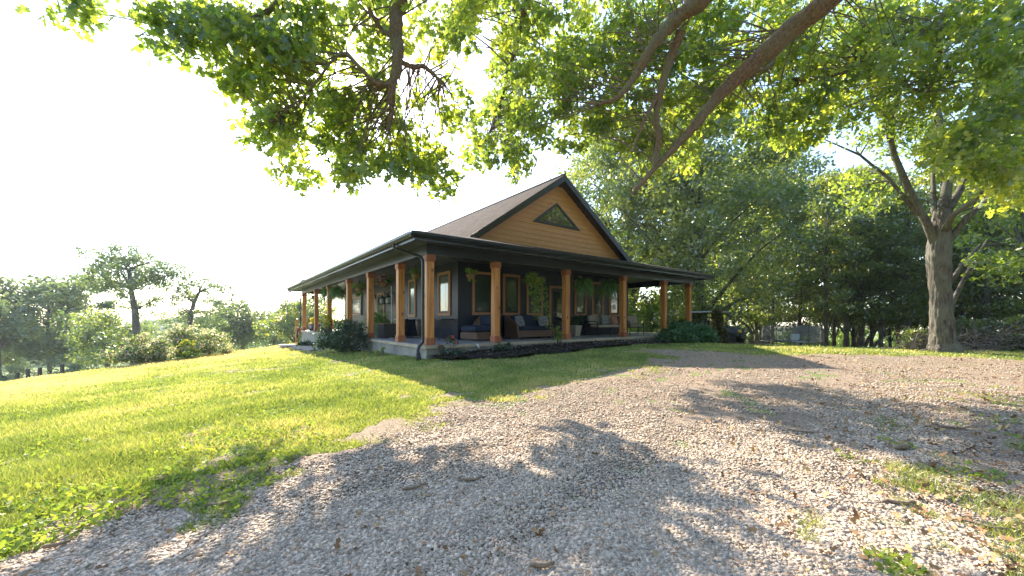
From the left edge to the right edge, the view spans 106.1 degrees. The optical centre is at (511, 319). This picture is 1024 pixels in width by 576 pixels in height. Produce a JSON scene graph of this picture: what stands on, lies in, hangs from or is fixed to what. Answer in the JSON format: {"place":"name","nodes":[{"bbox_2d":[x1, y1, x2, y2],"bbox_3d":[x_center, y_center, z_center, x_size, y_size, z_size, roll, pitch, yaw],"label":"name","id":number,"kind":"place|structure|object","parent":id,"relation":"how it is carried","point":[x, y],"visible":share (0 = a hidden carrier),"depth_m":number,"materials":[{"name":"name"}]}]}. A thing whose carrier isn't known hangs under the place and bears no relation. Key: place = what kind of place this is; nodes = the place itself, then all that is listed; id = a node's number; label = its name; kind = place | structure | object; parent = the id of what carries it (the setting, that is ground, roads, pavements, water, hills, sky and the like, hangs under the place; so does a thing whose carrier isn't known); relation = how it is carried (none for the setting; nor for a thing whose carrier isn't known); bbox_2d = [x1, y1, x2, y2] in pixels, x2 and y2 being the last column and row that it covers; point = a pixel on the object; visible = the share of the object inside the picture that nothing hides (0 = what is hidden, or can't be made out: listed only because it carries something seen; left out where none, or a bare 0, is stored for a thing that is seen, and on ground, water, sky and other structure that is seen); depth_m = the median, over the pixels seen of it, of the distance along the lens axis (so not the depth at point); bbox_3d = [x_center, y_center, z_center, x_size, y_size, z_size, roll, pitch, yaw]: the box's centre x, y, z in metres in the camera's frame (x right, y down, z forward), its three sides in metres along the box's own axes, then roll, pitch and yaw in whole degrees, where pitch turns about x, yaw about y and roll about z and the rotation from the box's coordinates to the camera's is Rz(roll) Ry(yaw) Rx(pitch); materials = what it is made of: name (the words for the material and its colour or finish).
{"place":"outdoors","nodes":[
{"label":"outdoors","id":0,"kind":"place"},
{"bbox_2d":[0,328,1023,575],"bbox_3d":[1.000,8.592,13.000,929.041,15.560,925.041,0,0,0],"label":"ground","id":1,"kind":"structure","parent":0,"point":[457,359],"depth_m":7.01,"materials":[{"name":"green plant"}]},
{"bbox_2d":[0,363,48,381],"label":"field bush","id":2,"kind":"object","parent":1,"relation":"on","point":[12,370],"visible":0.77,"depth_m":46.87,"materials":[{"name":"green plant"}]},
{"bbox_2d":[0,296,53,374],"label":"broadleaf tree","id":3,"kind":"object","parent":1,"relation":"on","point":[12,333],"visible":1,"depth_m":51.19,"materials":[{"name":"green plant"}]},
{"bbox_2d":[15,364,63,379],"bbox_3d":[-37.961,4.592,30.886,6.867,2.365,0.233,0,0,19],"label":"wire fence","id":4,"kind":"object","parent":1,"relation":"on","point":[17,374],"visible":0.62,"depth_m":30.83,"materials":[{"name":"black metal"}]},
{"bbox_2d":[0,267,117,374],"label":"broadleaf tree","id":5,"kind":"object","parent":1,"relation":"on","point":[61,295],"visible":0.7,"depth_m":56.39,"materials":[{"name":"green plant"}]},
{"bbox_2d":[49,362,91,374],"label":"field bush","id":6,"kind":"object","parent":1,"relation":"on","point":[76,367],"visible":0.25,"depth_m":39.45,"materials":[{"name":"green plant"}]},
{"bbox_2d":[50,307,165,368],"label":"broadleaf tree","id":7,"kind":"object","parent":1,"relation":"on","point":[98,334],"visible":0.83,"depth_m":44.99,"materials":[{"name":"green plant"}]},
{"bbox_2d":[71,242,194,364],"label":"tall tree","id":8,"kind":"object","parent":1,"relation":"on","point":[121,286],"visible":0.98,"depth_m":41.50,"materials":[{"name":"green plant"}]},
{"bbox_2d":[94,330,183,366],"bbox_3d":[-14.510,1.130,15.147,2.402,1.459,2.332,0,0,18],"label":"flowering bush","id":9,"kind":"object","parent":1,"relation":"on","point":[146,353],"visible":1,"depth_m":14.76,"materials":[{"name":"green plant"}]},
{"bbox_2d":[3,315,294,364],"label":"woods","id":10,"kind":"object","parent":1,"relation":"on","point":[162,326],"visible":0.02,"depth_m":107.59,"materials":[{"name":"green plant"}]},
{"bbox_2d":[172,339,201,357],"bbox_3d":[-13.686,1.248,16.272,1.154,0.910,0.934,0,0,0],"label":"goldenrod","id":11,"kind":"object","parent":1,"relation":"on","point":[190,353],"visible":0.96,"depth_m":16.15,"materials":[{"name":"green plant"}]},
{"bbox_2d":[138,271,238,329],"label":"bare limbed tree","id":12,"kind":"object","parent":1,"relation":"on","point":[191,312],"visible":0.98,"depth_m":43.80,"materials":[{"name":"green plant"}]},
{"bbox_2d":[152,319,235,358],"bbox_3d":[-14.526,0.898,17.617,3.134,1.880,3.198,0,0,-38],"label":"flowering bush","id":13,"kind":"object","parent":1,"relation":"on","point":[176,335],"visible":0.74,"depth_m":17.34,"materials":[{"name":"green plant"}]},
{"bbox_2d":[169,298,285,349],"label":"broadleaf tree","id":14,"kind":"object","parent":1,"relation":"on","point":[243,334],"visible":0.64,"depth_m":54.45,"materials":[{"name":"green plant"}]},
{"bbox_2d":[251,294,343,345],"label":"broadleaf tree","id":15,"kind":"object","parent":1,"relation":"on","point":[286,323],"visible":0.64,"depth_m":50.16,"materials":[{"name":"green plant"}]},
{"bbox_2d":[312,318,370,352],"bbox_3d":[-6.024,0.573,13.798,2.103,1.351,1.787,0,0,0],"label":"porch shrub","id":16,"kind":"object","parent":1,"relation":"on","point":[338,339],"visible":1,"depth_m":13.60,"materials":[{"name":"green plant"}]},
{"bbox_2d":[287,173,714,360],"bbox_3d":[-2.702,-1.343,21.969,15.114,9.220,20.907,0,0,-37],"label":"farmhouse","id":17,"kind":"object","parent":1,"relation":"on","point":[555,232],"visible":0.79,"depth_m":14.54,"materials":[{"name":"wood"}]},
{"bbox_2d":[319,288,334,303],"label":"hanging fern","id":18,"kind":"object","parent":17,"relation":"hanging from","point":[324,294],"visible":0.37,"depth_m":20.66,"materials":[{"name":"green plant"}]},
{"bbox_2d":[323,314,332,331],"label":"potted plant","id":19,"kind":"object","parent":17,"relation":"on","point":[327,319],"visible":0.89,"depth_m":18.97,"materials":[{"name":"green plant"}]},
{"bbox_2d":[326,284,345,303],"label":"hanging fern","id":20,"kind":"object","parent":17,"relation":"hanging from","point":[334,292],"visible":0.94,"depth_m":19.08,"materials":[{"name":"green plant"}]},
{"bbox_2d":[352,296,360,314],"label":"window","id":21,"kind":"structure","parent":17,"relation":"in","point":[356,301],"depth_m":22.53,"materials":[{"name":"clear glass"}]},
{"bbox_2d":[351,279,366,296],"bbox_3d":[-6.488,-1.357,16.331,0.631,0.753,0.520,0,0,-21],"label":"hanging basket","id":22,"kind":"object","parent":17,"relation":"hanging from","point":[360,287],"visible":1,"depth_m":16.31,"materials":[{"name":"green metal"}]},
{"bbox_2d":[361,310,393,337],"bbox_3d":[-5.107,0.246,14.895,1.737,1.253,1.740,0,0,-37],"label":"plant","id":23,"kind":"object","parent":17,"relation":"on","point":[376,321],"visible":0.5,"depth_m":14.73,"materials":[{"name":"green plant"}]},
{"bbox_2d":[377,292,384,322],"bbox_3d":[-6.533,-0.348,19.176,0.041,2.010,1.100,0,0,-37],"label":"door","id":24,"kind":"structure","parent":17,"relation":"in","point":[380,307],"depth_m":19.24,"materials":[{"name":"brown glass"}]},
{"bbox_2d":[375,272,393,286],"bbox_3d":[-4.663,-1.461,14.006,0.718,0.544,0.727,0,0,-37],"label":"hanging basket","id":25,"kind":"object","parent":17,"relation":"hanging from","point":[382,282],"visible":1,"depth_m":13.90,"materials":[{"name":"green metal"}]},
{"bbox_2d":[377,323,395,338],"bbox_3d":[-4.582,0.397,14.212,0.580,0.539,0.600,0,0,-37],"label":"planter box","id":26,"kind":"object","parent":17,"relation":"on","point":[386,330],"visible":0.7,"depth_m":13.97,"materials":[{"name":"black plastic"}]},
{"bbox_2d":[394,319,419,335],"bbox_3d":[-4.204,0.292,15.481,0.660,0.670,1.240,0,0,-37],"label":"draped table","id":27,"kind":"object","parent":17,"relation":"on","point":[411,330],"visible":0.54,"depth_m":15.17,"materials":[{"name":"black fabric"}]},
{"bbox_2d":[408,279,415,316],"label":"window","id":28,"kind":"structure","parent":17,"relation":"in","point":[411,283],"depth_m":16.07,"materials":[{"name":"clear glass"}]},
{"bbox_2d":[408,268,420,279],"bbox_3d":[-2.979,-1.447,11.851,0.447,0.572,0.443,0,0,-37],"label":"hanging basket","id":29,"kind":"object","parent":17,"relation":"hanging from","point":[416,274],"visible":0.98,"depth_m":11.76,"materials":[{"name":"green metal"}]},
{"bbox_2d":[437,271,450,315],"bbox_3d":[-2.439,-0.938,13.810,0.041,1.570,0.960,0,0,-37],"label":"window","id":30,"kind":"structure","parent":17,"relation":"in","point":[443,278],"depth_m":13.80,"materials":[{"name":"clear glass"}]},
{"bbox_2d":[465,262,478,281],"bbox_3d":[-1.215,-1.425,11.473,0.412,0.617,0.409,0,0,-37],"label":"hanging basket","id":31,"kind":"object","parent":17,"relation":"hanging from","point":[470,275],"visible":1,"depth_m":11.41,"materials":[{"name":"green metal"}]},
{"bbox_2d":[460,314,501,339],"bbox_3d":[-0.962,0.220,12.823,1.300,0.911,1.227,0,0,-37],"label":"wicker sofa","id":32,"kind":"object","parent":17,"relation":"on","point":[479,328],"visible":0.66,"depth_m":12.38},
{"bbox_2d":[472,271,490,314],"bbox_3d":[-1.034,-0.938,13.633,0.880,1.530,0.041,0,0,-37],"label":"window","id":33,"kind":"structure","parent":17,"relation":"in","point":[481,289],"depth_m":13.61,"materials":[{"name":"clear glass"}]},
{"bbox_2d":[503,274,519,314],"bbox_3d":[-0.016,-0.938,14.412,0.800,1.530,0.041,0,0,-37],"label":"window","id":34,"kind":"structure","parent":17,"relation":"in","point":[511,283],"depth_m":14.42,"materials":[{"name":"clear glass"}]},
{"bbox_2d":[504,315,554,338],"bbox_3d":[0.660,0.236,14.101,1.730,0.860,0.836,0,0,-37],"label":"wicker sofa","id":35,"kind":"object","parent":17,"relation":"on","point":[530,328],"visible":0.87,"depth_m":13.80,"materials":[{"name":"brown wicker"}]},
{"bbox_2d":[538,316,548,325],"bbox_3d":[1.169,0.047,14.374,0.420,0.416,0.240,0,0,-23],"label":"throw pillow","id":36,"kind":"object","parent":35,"relation":"on","point":[542,320],"visible":0.81,"depth_m":14.29,"materials":[{"name":"grey fabric"}]},
{"bbox_2d":[526,277,542,315],"bbox_3d":[0.894,-0.938,15.107,0.850,1.530,0.041,0,0,-37],"label":"window","id":37,"kind":"structure","parent":17,"relation":"in","point":[529,310],"depth_m":15.05,"materials":[{"name":"clear glass"}]},
{"bbox_2d":[521,272,552,328],"bbox_3d":[0.898,-0.706,13.045,1.139,2.054,0.795,0,0,-14],"label":"vine basket","id":38,"kind":"object","parent":17,"relation":"hanging from","point":[535,281],"visible":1,"depth_m":12.96,"materials":[{"name":"green plant"}]},
{"bbox_2d":[549,286,561,326],"bbox_3d":[1.938,-0.368,15.869,1.040,2.050,0.091,0,0,-37],"label":"door","id":39,"kind":"structure","parent":17,"relation":"in","point":[555,292],"depth_m":15.80,"materials":[{"name":"brown glass"}]},
{"bbox_2d":[533,203,579,230],"bbox_3d":[1.876,-4.328,15.839,2.700,0.950,0.050,0,0,-37],"label":"gable window","id":40,"kind":"structure","parent":17,"relation":"in","point":[555,215],"depth_m":15.80,"materials":[{"name":"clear glass"}]},
{"bbox_2d":[570,313,584,335],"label":"potted plant","id":41,"kind":"object","parent":17,"relation":"on","point":[576,328],"visible":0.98,"depth_m":15.73,"materials":[{"name":"green plant"}]},
{"bbox_2d":[574,280,586,315],"bbox_3d":[2.973,-0.938,16.690,0.760,1.530,0.041,0,0,-37],"label":"window","id":42,"kind":"structure","parent":17,"relation":"in","point":[580,305],"depth_m":16.66,"materials":[{"name":"clear glass"}]},
{"bbox_2d":[572,276,595,298],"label":"hanging fern","id":43,"kind":"object","parent":17,"relation":"hanging from","point":[585,285],"visible":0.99,"depth_m":14.26,"materials":[{"name":"green plant"}]},
{"bbox_2d":[591,282,603,314],"bbox_3d":[3.867,-0.938,17.376,0.790,1.530,0.041,0,0,-37],"label":"window","id":44,"kind":"structure","parent":17,"relation":"in","point":[597,307],"depth_m":17.34,"materials":[{"name":"clear glass"}]},
{"bbox_2d":[585,315,618,335],"bbox_3d":[3.994,0.228,16.655,1.685,0.883,0.735,0,0,-37],"label":"settee","id":45,"kind":"object","parent":17,"relation":"on","point":[593,319],"visible":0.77,"depth_m":16.46,"materials":[{"name":"grey fabric"}]},
{"bbox_2d":[594,278,619,301],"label":"hanging fern","id":46,"kind":"object","parent":17,"relation":"hanging from","point":[609,287],"visible":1,"depth_m":15.20,"materials":[{"name":"green plant"}]},
{"bbox_2d":[608,284,618,315],"bbox_3d":[4.809,-0.938,18.091,0.820,1.530,0.041,0,0,-37],"label":"window","id":47,"kind":"structure","parent":17,"relation":"in","point":[612,300],"depth_m":18.07,"materials":[{"name":"clear glass"}]},
{"bbox_2d":[627,315,643,334],"bbox_3d":[5.601,0.228,17.691,0.655,0.883,0.735,0,0,-3],"label":"patio chair","id":48,"kind":"object","parent":17,"relation":"on","point":[632,321],"visible":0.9,"depth_m":17.83,"materials":[{"name":"grey fabric"}]},
{"bbox_2d":[0,348,1023,575],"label":"weeds","id":49,"kind":"object","parent":1,"relation":"on","point":[201,490],"visible":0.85,"depth_m":2.66,"materials":[{"name":"green plant"}]},
{"bbox_2d":[14,0,1023,218],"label":"overhanging oak","id":50,"kind":"object","parent":1,"relation":"on","point":[983,147],"visible":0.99,"depth_m":8.33,"materials":[{"name":"green plant"}]},
{"bbox_2d":[429,340,744,358],"bbox_3d":[4.726,0.990,14.240,15.967,0.452,2.692,0,0,-40],"label":"mulch bed","id":51,"kind":"object","parent":1,"relation":"on","point":[502,355],"visible":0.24,"depth_m":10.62,"materials":[{"name":"brown wood"}]},
{"bbox_2d":[436,335,468,358],"bbox_3d":[-1.547,0.722,10.020,0.668,0.674,0.694,0,0,39],"label":"rose bush","id":52,"kind":"object","parent":51,"relation":"on","point":[452,338],"visible":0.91,"depth_m":9.97,"materials":[{"name":"green plant"}]},
{"bbox_2d":[491,342,512,350],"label":"bed plant","id":53,"kind":"object","parent":51,"relation":"on","point":[497,348],"visible":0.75,"depth_m":10.72,"materials":[{"name":"green plant"}]},
{"bbox_2d":[654,319,719,343],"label":"juniper","id":54,"kind":"object","parent":51,"relation":"on","point":[683,332],"visible":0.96,"depth_m":15.42,"materials":[{"name":"green plant"}]},
{"bbox_2d":[709,307,729,342],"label":"conical evergreen","id":55,"kind":"object","parent":51,"relation":"on","point":[717,317],"visible":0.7,"depth_m":17.55,"materials":[{"name":"green plant"}]},
{"bbox_2d":[548,105,736,319],"bbox_3d":[9.915,-7.738,33.159,15.468,20.168,15.663,0,0,-19],"label":"broadleaf tree","id":56,"kind":"object","parent":1,"relation":"on","point":[601,165],"visible":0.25,"depth_m":30.38,"materials":[{"name":"green plant"}]},
{"bbox_2d":[628,296,676,332],"bbox_3d":[10.700,0.018,30.151,5.999,3.826,4.431,0,0,0],"label":"understorey bush","id":57,"kind":"object","parent":1,"relation":"on","point":[650,325],"visible":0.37,"depth_m":29.64,"materials":[{"name":"green plant"}]},
{"bbox_2d":[653,302,711,332],"bbox_3d":[11.320,0.232,25.200,4.091,2.884,3.949,0,0,0],"label":"understorey bush","id":58,"kind":"object","parent":1,"relation":"on","point":[679,313],"visible":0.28,"depth_m":24.61,"materials":[{"name":"green plant"}]},
{"bbox_2d":[602,79,831,323],"bbox_3d":[13.409,-7.168,27.202,14.503,18.674,14.323,0,0,0],"label":"broadleaf tree","id":59,"kind":"object","parent":1,"relation":"on","point":[698,222],"visible":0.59,"depth_m":24.82,"materials":[{"name":"green plant"}]},
{"bbox_2d":[692,311,746,342],"bbox_3d":[11.992,0.467,23.161,1.640,1.975,3.580,0,0,-40],"label":"utility vehicle","id":60,"kind":"object","parent":1,"relation":"on","point":[735,333],"visible":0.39,"depth_m":21.94,"materials":[{"name":"plastic"}]},
{"bbox_2d":[654,157,818,340],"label":"broadleaf tree","id":61,"kind":"object","parent":1,"relation":"on","point":[727,321],"visible":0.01,"depth_m":44.95,"materials":[{"name":"green plant"}]},
{"bbox_2d":[720,201,796,340],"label":"forest tree","id":62,"kind":"object","parent":1,"relation":"on","point":[755,328],"visible":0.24,"depth_m":32.66,"materials":[{"name":"green plant"}]},
{"bbox_2d":[744,210,806,343],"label":"forest tree","id":63,"kind":"object","parent":1,"relation":"on","point":[771,318],"visible":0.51,"depth_m":30.62,"materials":[{"name":"green plant"}]},
{"bbox_2d":[693,140,871,342],"bbox_3d":[26.054,-7.330,39.714,17.694,22.782,17.474,0,0,-9],"label":"broadleaf tree","id":64,"kind":"object","parent":1,"relation":"on","point":[802,161],"visible":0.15,"depth_m":36.29,"materials":[{"name":"green plant"}]},
{"bbox_2d":[760,324,823,345],"bbox_3d":[19.857,1.285,27.500,3.620,2.000,3.620,0,0,-17],"label":"trampoline","id":65,"kind":"object","parent":1,"relation":"on","point":[808,333],"visible":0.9,"depth_m":26.34,"materials":[{"name":"metal"}]},
{"bbox_2d":[773,190,832,345],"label":"forest tree","id":66,"kind":"object","parent":1,"relation":"on","point":[799,319],"visible":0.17,"depth_m":35.84,"materials":[{"name":"green plant"}]},
{"bbox_2d":[775,324,836,345],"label":"understorey bush","id":67,"kind":"object","parent":1,"relation":"on","point":[810,344],"visible":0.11,"depth_m":44.47,"materials":[{"name":"green plant"}]},
{"bbox_2d":[785,168,870,346],"bbox_3d":[23.527,-4.159,28.924,4.622,13.948,5.352,0,0,19],"label":"forest tree","id":68,"kind":"object","parent":1,"relation":"on","point":[825,313],"visible":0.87,"depth_m":28.52,"materials":[{"name":"green plant"}]},
{"bbox_2d":[804,208,865,345],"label":"forest tree","id":69,"kind":"object","parent":1,"relation":"on","point":[833,330],"visible":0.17,"depth_m":32.88,"materials":[{"name":"green plant"}]},
{"bbox_2d":[829,330,866,346],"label":"understorey bush","id":70,"kind":"object","parent":1,"relation":"on","point":[839,341],"visible":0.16,"depth_m":51.55,"materials":[{"name":"green plant"}]},
{"bbox_2d":[796,165,904,346],"bbox_3d":[26.057,-4.411,29.815,6.882,14.664,5.943,0,0,41],"label":"forest tree","id":71,"kind":"object","parent":1,"relation":"on","point":[872,230],"visible":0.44,"depth_m":28.74,"materials":[{"name":"green plant"}]},
{"bbox_2d":[790,162,928,346],"bbox_3d":[38.252,-6.263,41.823,16.041,20.915,16.243,0,0,-16],"label":"broadleaf tree","id":72,"kind":"object","parent":1,"relation":"on","point":[866,331],"visible":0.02,"depth_m":39.90,"materials":[{"name":"green plant"}]},
{"bbox_2d":[840,212,883,346],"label":"forest tree","id":73,"kind":"object","parent":1,"relation":"on","point":[853,332],"depth_m":35.84,"materials":[{"name":"green plant"}]},
{"bbox_2d":[828,197,904,346],"bbox_3d":[27.347,-3.352,30.005,5.572,12.448,4.812,0,0,-41],"label":"forest tree","id":74,"kind":"object","parent":1,"relation":"on","point":[857,321],"visible":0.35,"depth_m":29.40,"materials":[{"name":"green plant"}]},
{"bbox_2d":[852,234,902,346],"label":"forest tree","id":75,"kind":"object","parent":1,"relation":"on","point":[872,326],"visible":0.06,"depth_m":33.88,"materials":[{"name":"green plant"}]},
{"bbox_2d":[837,204,925,347],"bbox_3d":[27.727,-3.014,29.120,5.027,11.552,4.341,0,0,21],"label":"forest tree","id":76,"kind":"object","parent":1,"relation":"on","point":[891,320],"visible":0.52,"depth_m":28.54,"materials":[{"name":"green plant"}]},
{"bbox_2d":[867,258,903,347],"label":"forest tree","id":77,"kind":"object","parent":1,"relation":"on","point":[889,334],"visible":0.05,"depth_m":37.93,"materials":[{"name":"green plant"}]},
{"bbox_2d":[874,332,903,347],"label":"understorey bush","id":78,"kind":"object","parent":1,"relation":"on","point":[886,343],"visible":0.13,"depth_m":54.50,"materials":[{"name":"green plant"}]},
{"bbox_2d":[864,220,928,346],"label":"forest tree","id":79,"kind":"object","parent":1,"relation":"on","point":[899,326],"visible":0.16,"depth_m":30.48,"materials":[{"name":"green plant"}]},
{"bbox_2d":[867,185,938,337],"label":"forest tree","id":80,"kind":"object","parent":1,"relation":"on","point":[914,254],"visible":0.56,"depth_m":27.63,"materials":[{"name":"green plant"}]},
{"bbox_2d":[895,327,928,347],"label":"understorey bush","id":81,"kind":"object","parent":1,"relation":"on","point":[911,331],"visible":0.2,"depth_m":22.19,"materials":[{"name":"green plant"}]},
{"bbox_2d":[802,0,1023,352],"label":"oak tree","id":82,"kind":"object","parent":1,"relation":"on","point":[938,227],"visible":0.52,"depth_m":11.69,"materials":[{"name":"green plant"}]},
{"bbox_2d":[881,326,969,349],"bbox_3d":[13.443,0.863,12.550,2.149,1.351,1.458,0,0,37],"label":"brush pile","id":83,"kind":"object","parent":1,"relation":"on","point":[920,346],"visible":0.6,"depth_m":12.55,"materials":[{"name":"green plant"}]},
{"bbox_2d":[865,318,1023,351],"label":"brush pile","id":84,"kind":"object","parent":1,"relation":"on","point":[1001,339],"visible":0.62,"depth_m":12.88,"materials":[{"name":"green plant"}]},
{"bbox_2d":[872,140,1023,337],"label":"broadleaf tree","id":85,"kind":"object","parent":1,"relation":"on","point":[922,181],"visible":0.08,"depth_m":31.61,"materials":[{"name":"green plant"}]},
{"bbox_2d":[923,190,1006,320],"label":"forest tree","id":86,"kind":"object","parent":1,"relation":"on","point":[965,311],"visible":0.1,"depth_m":29.16,"materials":[{"name":"green plant"}]},
{"bbox_2d":[918,180,1023,322],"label":"forest tree","id":87,"kind":"object","parent":1,"relation":"on","point":[1009,305],"visible":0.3,"depth_m":25.66,"materials":[{"name":"green plant"}]},
{"bbox_2d":[918,121,1023,321],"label":"broadleaf tree","id":88,"kind":"object","parent":1,"relation":"on","point":[981,281],"visible":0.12,"depth_m":27.77,"materials":[{"name":"green plant"}]},
{"bbox_2d":[955,315,995,339],"bbox_3d":[29.342,0.991,24.787,3.682,2.595,3.554,0,0,-18],"label":"understorey bush","id":89,"kind":"object","parent":1,"relation":"on","point":[963,322],"visible":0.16,"depth_m":24.41,"materials":[{"name":"green plant"}]},
{"bbox_2d":[973,215,1023,311],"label":"forest tree","id":90,"kind":"object","parent":1,"relation":"on","point":[1010,253],"visible":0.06,"depth_m":28.01,"materials":[{"name":"green plant"}]},
{"bbox_2d":[975,314,1023,347],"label":"understorey bush","id":91,"kind":"object","parent":1,"relation":"on","point":[1003,323],"visible":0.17,"depth_m":22.23,"materials":[{"name":"green plant"}]},
{"bbox_2d":[0,0,1023,330],"label":"sky","id":92,"kind":"structure","parent":0,"point":[100,146],"materials":[{"name":"white"}]},
{"bbox_2d":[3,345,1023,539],"bbox_3d":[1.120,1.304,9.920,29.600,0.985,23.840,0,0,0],"label":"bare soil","id":93,"kind":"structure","parent":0,"point":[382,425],"depth_m":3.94,"materials":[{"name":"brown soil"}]},
{"bbox_2d":[31,349,1023,575],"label":"gravel driveway","id":94,"kind":"structure","parent":0,"point":[1014,464],"depth_m":4.24,"materials":[{"name":"grey gravel"}]},
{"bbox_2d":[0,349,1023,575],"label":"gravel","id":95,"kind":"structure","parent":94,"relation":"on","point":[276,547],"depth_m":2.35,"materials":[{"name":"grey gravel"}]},
{"bbox_2d":[41,540,70,548],"bbox_3d":[-2.345,1.153,1.980,0.102,0.019,0.029,0,0,-34],"label":"stick","id":96,"kind":"object","parent":95,"relation":"on","point":[52,545],"visible":1,"depth_m":1.97,"materials":[{"name":"brown wood"}]},
{"bbox_2d":[529,560,554,567],"bbox_3d":[0.142,1.155,1.821,0.124,0.027,0.036,0,0,0],"label":"stick","id":97,"kind":"object","parent":95,"relation":"on","point":[537,564],"visible":1,"depth_m":1.81,"materials":[{"name":"brown wood"}]},
{"bbox_2d":[782,427,847,436],"bbox_3d":[2.841,1.058,3.639,0.504,0.019,0.084,0,0,31],"label":"stick","id":98,"kind":"object","parent":95,"relation":"on","point":[812,431],"visible":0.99,"depth_m":3.62,"materials":[{"name":"brown wood"}]},
{"bbox_2d":[881,499,916,504],"bbox_3d":[2.357,1.106,2.341,0.203,0.021,0.044,0,0,8],"label":"stick","id":99,"kind":"object","parent":95,"relation":"on","point":[896,501],"visible":0.99,"depth_m":2.34,"materials":[{"name":"brown wood"}]},
{"bbox_2d":[952,518,1008,528],"bbox_3d":[2.552,1.113,2.100,0.223,0.012,0.039,0,0,35],"label":"stick","id":100,"kind":"object","parent":95,"relation":"on","point":[965,520],"visible":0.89,"depth_m":2.09,"materials":[{"name":"brown wood"}]},
{"bbox_2d":[20,351,1023,575],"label":"fallen leaves","id":101,"kind":"object","parent":94,"relation":"on","point":[856,515],"visible":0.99,"depth_m":2.48,"materials":[{"name":"brown plant"}]},
{"bbox_2d":[923,424,978,428],"bbox_3d":[4.232,1.027,3.701,0.503,0.021,0.083,0,0,7],"label":"stick","id":102,"kind":"object","parent":94,"relation":"on","point":[953,427],"visible":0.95,"depth_m":3.69,"materials":[{"name":"brown wood"}]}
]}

